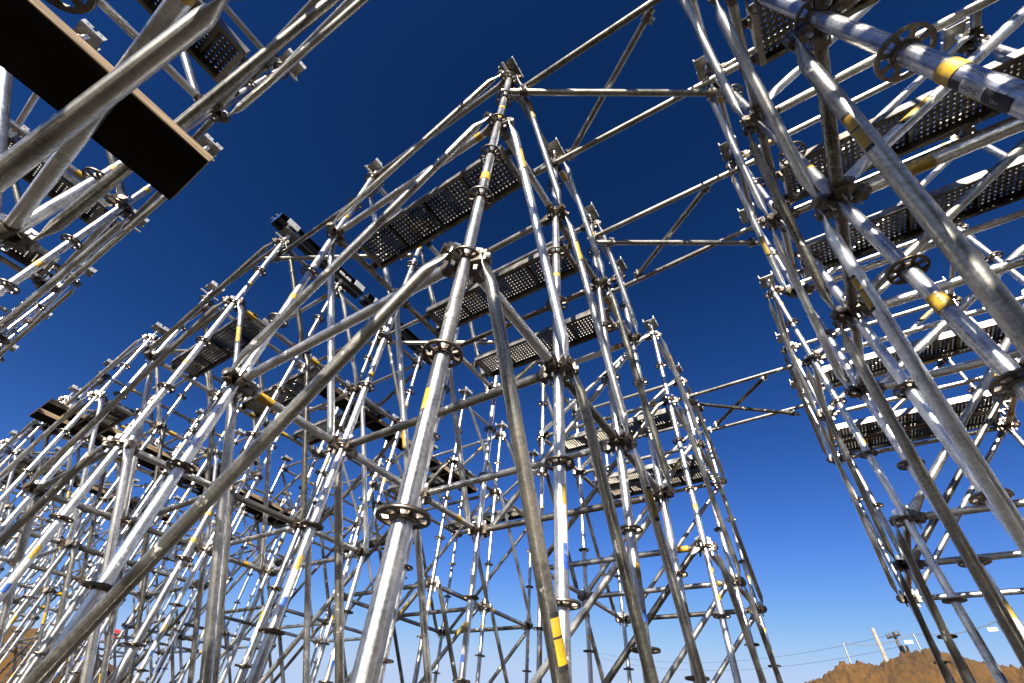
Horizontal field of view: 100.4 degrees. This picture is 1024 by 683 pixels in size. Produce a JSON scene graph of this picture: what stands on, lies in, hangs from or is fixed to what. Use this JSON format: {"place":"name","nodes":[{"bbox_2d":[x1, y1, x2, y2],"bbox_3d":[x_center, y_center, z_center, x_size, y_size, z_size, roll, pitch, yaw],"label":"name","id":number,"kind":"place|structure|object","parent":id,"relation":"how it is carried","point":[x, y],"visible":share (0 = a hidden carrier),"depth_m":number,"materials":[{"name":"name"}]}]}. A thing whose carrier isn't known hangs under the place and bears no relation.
{"place":"outdoors","nodes":[
{"label":"outdoors","id":0,"kind":"place"},
{"bbox_2d":[0,512,39,573],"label":"scaffold tower","id":1,"kind":"structure","parent":0,"point":[11,554],"depth_m":11.82,"materials":[{"name":"metal"}]},
{"bbox_2d":[0,626,1023,682],"bbox_3d":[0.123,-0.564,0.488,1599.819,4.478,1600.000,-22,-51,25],"label":"ground","id":2,"kind":"structure","parent":0,"point":[914,666],"depth_m":8.21,"materials":[{"name":"soil"}]},
{"bbox_2d":[0,345,18,361],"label":"scaffold tower","id":3,"kind":"structure","parent":2,"relation":"on","point":[13,348],"depth_m":6.60,"materials":[{"name":"metal"}]},
{"bbox_2d":[0,480,83,607],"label":"scaffold tower","id":4,"kind":"structure","parent":2,"relation":"on","point":[36,561],"depth_m":10.25,"materials":[{"name":"metal"}]},
{"bbox_2d":[0,252,96,356],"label":"scaffold tower","id":5,"kind":"structure","parent":2,"relation":"on","point":[40,311],"depth_m":5.24,"materials":[{"name":"metal"}]},
{"bbox_2d":[5,326,17,336],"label":"bridging tube","id":6,"kind":"object","parent":5,"relation":"attached to","point":[13,331],"visible":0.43,"depth_m":5.70,"materials":[{"name":"metal"}]},
{"bbox_2d":[49,224,112,292],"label":"bridging tube","id":7,"kind":"object","parent":5,"relation":"attached to","point":[110,226],"visible":0.07,"depth_m":4.47,"materials":[{"name":"metal"}]},
{"bbox_2d":[1,545,128,682],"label":"scaffold tower","id":8,"kind":"structure","parent":2,"relation":"on","point":[23,653],"depth_m":12.65,"materials":[{"name":"metal"}]},
{"bbox_2d":[0,430,139,665],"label":"scaffold tower","id":9,"kind":"structure","parent":2,"relation":"on","point":[10,508],"depth_m":8.57,"materials":[{"name":"metal"}]},
{"bbox_2d":[0,451,74,454],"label":"bridging tube","id":10,"kind":"object","parent":9,"relation":"attached to","point":[51,453],"visible":0.25,"depth_m":8.28,"materials":[{"name":"metal"}]},
{"bbox_2d":[105,483,148,487],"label":"bridging tube","id":11,"kind":"object","parent":9,"relation":"attached to","point":[145,485],"visible":0.31,"depth_m":9.11,"materials":[{"name":"metal"}]},
{"bbox_2d":[0,526,193,682],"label":"scaffold tower","id":12,"kind":"structure","parent":2,"relation":"on","point":[35,638],"depth_m":10.65,"materials":[{"name":"metal"}]},
{"bbox_2d":[0,385,203,682],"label":"scaffold tower","id":13,"kind":"structure","parent":2,"relation":"on","point":[48,590],"depth_m":6.90,"materials":[{"name":"metal"}]},
{"bbox_2d":[0,454,45,483],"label":"steel deck","id":14,"kind":"structure","parent":13,"relation":"on","point":[17,472],"depth_m":7.03,"materials":[{"name":"grey metal"}]},
{"bbox_2d":[17,428,34,442],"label":"bridging tube","id":15,"kind":"object","parent":13,"relation":"attached to","point":[28,432],"visible":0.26,"depth_m":7.84,"materials":[{"name":"metal"}]},
{"bbox_2d":[43,469,170,521],"bbox_3d":[-7.142,2.776,7.624,0.242,0.062,2.101,-21,-50,24],"label":"timber plank","id":16,"kind":"object","parent":13,"relation":"on","point":[94,491],"visible":0.22,"depth_m":7.46,"materials":[{"name":"brown wood"}]},
{"bbox_2d":[80,408,140,413],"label":"bridging tube","id":17,"kind":"object","parent":13,"relation":"attached to","point":[137,410],"visible":0.18,"depth_m":7.03,"materials":[{"name":"metal"}]},
{"bbox_2d":[103,496,149,512],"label":"steel deck","id":18,"kind":"structure","parent":13,"relation":"on","point":[110,510],"depth_m":7.97,"materials":[{"name":"grey metal"}]},
{"bbox_2d":[165,451,221,454],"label":"bridging tube","id":19,"kind":"object","parent":13,"relation":"attached to","point":[199,453],"visible":0.1,"depth_m":7.89,"materials":[{"name":"metal"}]},
{"bbox_2d":[0,19,223,331],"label":"scaffold tower","id":20,"kind":"structure","parent":2,"relation":"on","point":[92,249],"depth_m":3.35,"materials":[{"name":"metal"}]},
{"bbox_2d":[0,245,60,278],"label":"steel deck","id":21,"kind":"structure","parent":20,"relation":"on","point":[27,259],"depth_m":3.81,"materials":[{"name":"grey metal"}]},
{"bbox_2d":[7,129,116,233],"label":"steel deck","id":22,"kind":"structure","parent":20,"relation":"on","point":[88,217],"depth_m":3.30,"materials":[{"name":"grey metal"}]},
{"bbox_2d":[192,54,278,141],"bbox_3d":[-2.468,-1.895,3.574,1.610,0.107,0.110,-22,-51,25],"label":"bridging tube","id":23,"kind":"object","parent":20,"relation":"attached to","point":[206,126],"visible":0.32,"depth_m":3.52,"materials":[{"name":"metal"}]},
{"bbox_2d":[0,322,290,682],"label":"scaffold tower","id":24,"kind":"structure","parent":2,"relation":"on","point":[71,543],"depth_m":5.43,"materials":[{"name":"metal"}]},
{"bbox_2d":[85,378,106,394],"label":"bridging tube","id":25,"kind":"object","parent":24,"relation":"attached to","point":[100,382],"visible":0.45,"depth_m":6.56,"materials":[{"name":"metal"}]},
{"bbox_2d":[64,399,135,436],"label":"steel deck","id":26,"kind":"structure","parent":24,"relation":"on","point":[114,417],"depth_m":5.69,"materials":[{"name":"grey metal"}]},
{"bbox_2d":[29,408,286,525],"bbox_3d":[-5.334,2.172,6.851,0.273,0.062,3.971,-21,-50,24],"label":"timber plank","id":27,"kind":"object","parent":24,"relation":"on","point":[44,416],"visible":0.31,"depth_m":6.09,"materials":[{"name":"brown wood"}]},
{"bbox_2d":[40,398,296,517],"bbox_3d":[-4.982,2.027,6.674,0.272,0.062,3.971,-21,-50,24],"label":"timber plank","id":28,"kind":"object","parent":24,"relation":"on","point":[56,407],"visible":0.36,"depth_m":5.97,"materials":[{"name":"brown wood"}]},
{"bbox_2d":[155,427,199,447],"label":"bridging tube","id":29,"kind":"object","parent":24,"relation":"attached to","point":[171,441],"visible":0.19,"depth_m":7.71,"materials":[{"name":"metal"}]},
{"bbox_2d":[136,348,232,352],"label":"bridging tube","id":30,"kind":"object","parent":24,"relation":"attached to","point":[174,351],"visible":0.3,"depth_m":5.82,"materials":[{"name":"metal"}]},
{"bbox_2d":[178,460,234,490],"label":"steel deck","id":31,"kind":"structure","parent":24,"relation":"on","point":[211,473],"depth_m":6.69,"materials":[{"name":"grey metal"}]},
{"bbox_2d":[245,406,335,410],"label":"bridging tube","id":32,"kind":"object","parent":24,"relation":"attached to","point":[324,408],"visible":0.16,"depth_m":6.58,"materials":[{"name":"metal"}]},
{"bbox_2d":[59,495,255,682],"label":"scaffold tower","id":33,"kind":"structure","parent":2,"relation":"on","point":[159,652],"depth_m":9.89,"materials":[{"name":"metal"}]},
{"bbox_2d":[0,0,369,252],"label":"scaffold tower","id":34,"kind":"structure","parent":2,"relation":"on","point":[171,30],"depth_m":1.66,"materials":[{"name":"metal"}]},
{"bbox_2d":[0,0,213,199],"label":"timber plank","id":35,"kind":"object","parent":34,"relation":"on","point":[51,58],"visible":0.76,"depth_m":1.33,"materials":[{"name":"brown wood"}]},
{"bbox_2d":[137,0,257,96],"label":"steel deck","id":36,"kind":"structure","parent":34,"relation":"on","point":[219,30],"depth_m":2.57,"materials":[{"name":"grey metal"}]},
{"bbox_2d":[106,472,313,682],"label":"scaffold tower","id":37,"kind":"structure","parent":2,"relation":"on","point":[226,634],"depth_m":8.58,"materials":[{"name":"metal"}]},
{"bbox_2d":[256,557,294,566],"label":"steel deck","id":38,"kind":"structure","parent":37,"relation":"on","point":[278,562],"depth_m":9.76,"materials":[{"name":"grey metal"}]},
{"bbox_2d":[0,224,429,682],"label":"scaffold tower","id":39,"kind":"structure","parent":2,"relation":"on","point":[41,494],"depth_m":3.84,"materials":[{"name":"metal"}]},
{"bbox_2d":[143,303,211,353],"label":"bridging tube","id":40,"kind":"object","parent":39,"relation":"attached to","point":[204,308],"visible":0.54,"depth_m":5.31,"materials":[{"name":"metal"}]},
{"bbox_2d":[170,312,263,379],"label":"steel deck","id":41,"kind":"structure","parent":39,"relation":"on","point":[211,351],"depth_m":4.56,"materials":[{"name":"grey metal"}]},
{"bbox_2d":[240,364,341,417],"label":"steel deck","id":42,"kind":"structure","parent":39,"relation":"on","point":[288,395],"depth_m":5.04,"materials":[{"name":"grey metal"}]},
{"bbox_2d":[270,212,365,298],"bbox_3d":[-2.273,-1.000,5.081,0.179,0.110,1.280,-22,-51,25],"label":"steel waler","id":43,"kind":"object","parent":39,"relation":"on","point":[354,288],"visible":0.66,"depth_m":5.00,"materials":[{"name":"metal"}]},
{"bbox_2d":[265,253,414,262],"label":"bridging tube","id":44,"kind":"object","parent":39,"relation":"attached to","point":[277,258],"visible":0.4,"depth_m":4.56,"materials":[{"name":"metal"}]},
{"bbox_2d":[292,402,390,445],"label":"steel deck","id":45,"kind":"structure","parent":39,"relation":"on","point":[321,424],"depth_m":5.43,"materials":[{"name":"grey metal"}]},
{"bbox_2d":[359,293,433,364],"bbox_3d":[-1.523,-0.149,5.875,0.179,0.110,1.410,-22,-51,25],"label":"steel waler","id":46,"kind":"object","parent":39,"relation":"on","point":[407,334],"visible":0.28,"depth_m":5.90,"materials":[{"name":"metal"}]},
{"bbox_2d":[319,386,477,493],"bbox_3d":[-1.413,1.405,5.729,0.222,0.062,2.950,-22,-51,25],"label":"timber plank","id":47,"kind":"object","parent":39,"relation":"on","point":[341,404],"visible":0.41,"depth_m":5.40,"materials":[{"name":"brown wood"}]},
{"bbox_2d":[367,338,494,345],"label":"bridging tube","id":48,"kind":"object","parent":39,"relation":"attached to","point":[484,341],"visible":0.48,"depth_m":5.40,"materials":[{"name":"metal"}]},
{"bbox_2d":[178,455,394,682],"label":"scaffold tower","id":49,"kind":"structure","parent":2,"relation":"on","point":[322,624],"depth_m":7.38,"materials":[{"name":"metal"}]},
{"bbox_2d":[272,506,333,527],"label":"steel deck","id":50,"kind":"structure","parent":49,"relation":"on","point":[324,512],"depth_m":7.65,"materials":[{"name":"grey metal"}]},
{"bbox_2d":[343,537,385,553],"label":"steel deck","id":51,"kind":"structure","parent":49,"relation":"on","point":[372,541],"depth_m":8.50,"materials":[{"name":"grey metal"}]},
{"bbox_2d":[21,56,709,682],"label":"scaffold tower","id":52,"kind":"structure","parent":2,"relation":"on","point":[407,518],"depth_m":2.18,"materials":[{"name":"metal"}]},
{"bbox_2d":[270,183,383,262],"bbox_3d":[-1.938,-1.181,4.348,1.730,0.107,0.110,-22,-51,25],"label":"bridging tube","id":53,"kind":"object","parent":52,"relation":"attached to","point":[307,235],"visible":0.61,"depth_m":4.39,"materials":[{"name":"metal"}]},
{"bbox_2d":[370,291,476,345],"bbox_3d":[-1.131,-0.266,5.203,1.730,0.107,0.110,-22,-51,25],"label":"bridging tube","id":54,"kind":"object","parent":52,"relation":"attached to","point":[409,324],"visible":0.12,"depth_m":5.26,"materials":[{"name":"metal"}]},
{"bbox_2d":[356,145,535,270],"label":"steel deck","id":55,"kind":"structure","parent":52,"relation":"on","point":[442,228],"depth_m":3.25,"materials":[{"name":"grey metal"}]},
{"bbox_2d":[422,240,589,332],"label":"steel deck","id":56,"kind":"structure","parent":52,"relation":"on","point":[539,284],"depth_m":3.71,"materials":[{"name":"grey metal"}]},
{"bbox_2d":[471,306,626,378],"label":"steel deck","id":57,"kind":"structure","parent":52,"relation":"on","point":[577,331],"depth_m":4.16,"materials":[{"name":"grey metal"}]},
{"bbox_2d":[508,0,662,101],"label":"bridging tube","id":58,"kind":"object","parent":52,"relation":"attached to","point":[600,37],"visible":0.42,"depth_m":3.04,"materials":[{"name":"metal"}]},
{"bbox_2d":[501,84,723,101],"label":"bridging tube","id":59,"kind":"object","parent":52,"relation":"attached to","point":[712,91],"visible":0.8,"depth_m":3.21,"materials":[{"name":"metal"}]},
{"bbox_2d":[534,62,738,176],"bbox_3d":[0.911,-1.735,3.435,1.702,0.107,0.110,-20,-50,23],"label":"bridging tube","id":60,"kind":"object","parent":52,"relation":"attached to","point":[555,162],"visible":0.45,"depth_m":3.40,"materials":[{"name":"metal"}]},
{"bbox_2d":[565,8,654,161],"bbox_3d":[0.723,-1.935,3.321,0.110,0.107,1.160,20,-47,-15],"label":"bridging tube","id":61,"kind":"object","parent":60,"relation":"attached to","point":[647,17],"visible":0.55,"depth_m":3.20,"materials":[{"name":"metal"}]},
{"bbox_2d":[587,159,755,240],"bbox_3d":[1.409,-1.261,3.870,1.560,0.107,0.110,-22,-50,25],"label":"bridging tube","id":62,"kind":"object","parent":52,"relation":"attached to","point":[711,181],"visible":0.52,"depth_m":3.83,"materials":[{"name":"metal"}]},
{"bbox_2d":[633,185,711,278],"bbox_3d":[1.534,-1.042,4.152,0.110,0.107,1.143,19,-46,-13],"label":"bridging tube","id":63,"kind":"object","parent":52,"relation":"attached to","point":[638,272],"visible":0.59,"depth_m":4.09,"materials":[{"name":"metal"}]},
{"bbox_2d":[595,237,759,247],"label":"bridging tube","id":64,"kind":"object","parent":52,"relation":"attached to","point":[749,242],"visible":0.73,"depth_m":4.07,"materials":[{"name":"metal"}]},
{"bbox_2d":[611,216,766,292],"bbox_3d":[1.734,-0.834,4.273,1.652,0.107,0.110,-25,-52,27],"label":"bridging tube","id":65,"kind":"object","parent":52,"relation":"attached to","point":[761,221],"visible":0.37,"depth_m":4.25,"materials":[{"name":"metal"}]},
{"bbox_2d":[310,387,538,682],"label":"scaffold tower","id":66,"kind":"structure","parent":2,"relation":"on","point":[484,607],"depth_m":5.94,"materials":[{"name":"metal"}]},
{"bbox_2d":[385,468,475,498],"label":"steel deck","id":67,"kind":"structure","parent":66,"relation":"on","point":[436,482],"depth_m":6.46,"materials":[{"name":"grey metal"}]},
{"bbox_2d":[445,508,523,532],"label":"steel deck","id":68,"kind":"structure","parent":66,"relation":"on","point":[513,514],"depth_m":7.23,"materials":[{"name":"grey metal"}]},
{"bbox_2d":[533,316,782,682],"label":"scaffold tower","id":69,"kind":"structure","parent":2,"relation":"on","point":[732,583],"depth_m":4.62,"materials":[{"name":"metal"}]},
{"bbox_2d":[565,407,679,452],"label":"steel deck","id":70,"kind":"structure","parent":69,"relation":"on","point":[633,422],"depth_m":5.13,"materials":[{"name":"grey metal"}]},
{"bbox_2d":[591,454,706,487],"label":"steel deck","id":71,"kind":"structure","parent":69,"relation":"on","point":[632,474],"depth_m":5.79,"materials":[{"name":"grey metal"}]},
{"bbox_2d":[611,469,719,499],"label":"steel deck","id":72,"kind":"structure","parent":69,"relation":"on","point":[679,480],"depth_m":5.98,"materials":[{"name":"grey metal"}]},
{"bbox_2d":[679,359,802,400],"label":"bridging tube","id":73,"kind":"object","parent":69,"relation":"attached to","point":[739,381],"visible":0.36,"depth_m":5.52,"materials":[{"name":"metal"}]},
{"bbox_2d":[689,400,799,415],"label":"bridging tube","id":74,"kind":"object","parent":69,"relation":"attached to","point":[789,413],"visible":0.9,"depth_m":5.82,"materials":[{"name":"metal"}]},
{"bbox_2d":[696,400,816,434],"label":"bridging tube","id":75,"kind":"object","parent":69,"relation":"attached to","point":[710,429],"visible":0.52,"depth_m":6.08,"materials":[{"name":"metal"}]},
{"bbox_2d":[713,375,768,426],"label":"bridging tube","id":76,"kind":"object","parent":75,"relation":"attached to","point":[716,423],"visible":0.84,"depth_m":5.85,"materials":[{"name":"metal"}]},
{"bbox_2d":[679,0,1023,668],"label":"scaffold tower","id":77,"kind":"structure","parent":2,"relation":"on","point":[820,27],"depth_m":1.76,"materials":[{"name":"metal"}]},
{"bbox_2d":[738,0,878,72],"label":"steel deck","id":78,"kind":"structure","parent":77,"relation":"on","point":[759,56],"depth_m":2.27,"materials":[{"name":"grey metal"}]},
{"bbox_2d":[771,47,1023,208],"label":"steel deck","id":79,"kind":"structure","parent":77,"relation":"on","point":[985,112],"depth_m":2.55,"materials":[{"name":"grey metal"}]},
{"bbox_2d":[793,155,1023,278],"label":"steel deck","id":80,"kind":"structure","parent":77,"relation":"on","point":[978,207],"depth_m":2.90,"materials":[{"name":"grey metal"}]},
{"bbox_2d":[870,628,888,661],"bbox_3d":[7.738,6.556,8.841,0.072,1.032,0.072,-22,-51,25],"label":"timber post","id":81,"kind":"object","parent":2,"relation":"on","point":[883,653],"visible":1,"depth_m":8.97,"materials":[{"name":"white wood"}]},
{"bbox_2d":[758,204,1023,682],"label":"scaffold tower","id":82,"kind":"structure","parent":2,"relation":"on","point":[910,564],"depth_m":3.76,"materials":[{"name":"metal"}]},
{"bbox_2d":[813,319,1005,389],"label":"steel deck","id":83,"kind":"structure","parent":82,"relation":"on","point":[949,343],"depth_m":3.93,"materials":[{"name":"grey metal"}]},
{"bbox_2d":[835,409,1007,456],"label":"steel deck","id":84,"kind":"structure","parent":82,"relation":"on","point":[921,432],"depth_m":4.84,"materials":[{"name":"grey metal"}]},
{"bbox_2d":[834,390,1009,440],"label":"steel deck","id":85,"kind":"structure","parent":82,"relation":"on","point":[907,417],"depth_m":4.65,"materials":[{"name":"grey metal"}]},
{"bbox_2d":[885,630,910,652],"bbox_3d":[25.144,21.730,26.062,0.425,6.740,1.100,8,-45,-3],"label":"utility pole","id":86,"kind":"object","parent":2,"relation":"on","point":[902,648],"visible":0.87,"depth_m":27.91,"materials":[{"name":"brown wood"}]},
{"bbox_2d":[601,634,891,662],"bbox_3d":[17.580,27.547,38.218,0.015,2.297,29.893,26,-48,-20],"label":"power cable","id":87,"kind":"object","parent":86,"relation":"attached to","point":[778,656],"visible":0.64,"depth_m":32.94,"materials":[{"name":"black paint"}]},
{"bbox_2d":[610,647,895,670],"bbox_3d":[17.547,27.928,37.842,0.015,2.468,29.893,26,-48,-20],"label":"power cable","id":88,"kind":"object","parent":86,"relation":"attached to","point":[781,666],"visible":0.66,"depth_m":32.41,"materials":[{"name":"black paint"}]},
{"bbox_2d":[842,621,1023,663],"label":"site fence","id":89,"kind":"object","parent":2,"relation":"on","point":[990,629],"visible":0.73,"depth_m":9.45,"materials":[{"name":"metal"}]},
{"bbox_2d":[0,0,1023,682],"label":"sky","id":90,"kind":"structure","parent":0,"point":[394,70],"materials":[{"name":"blue"}]}
]}

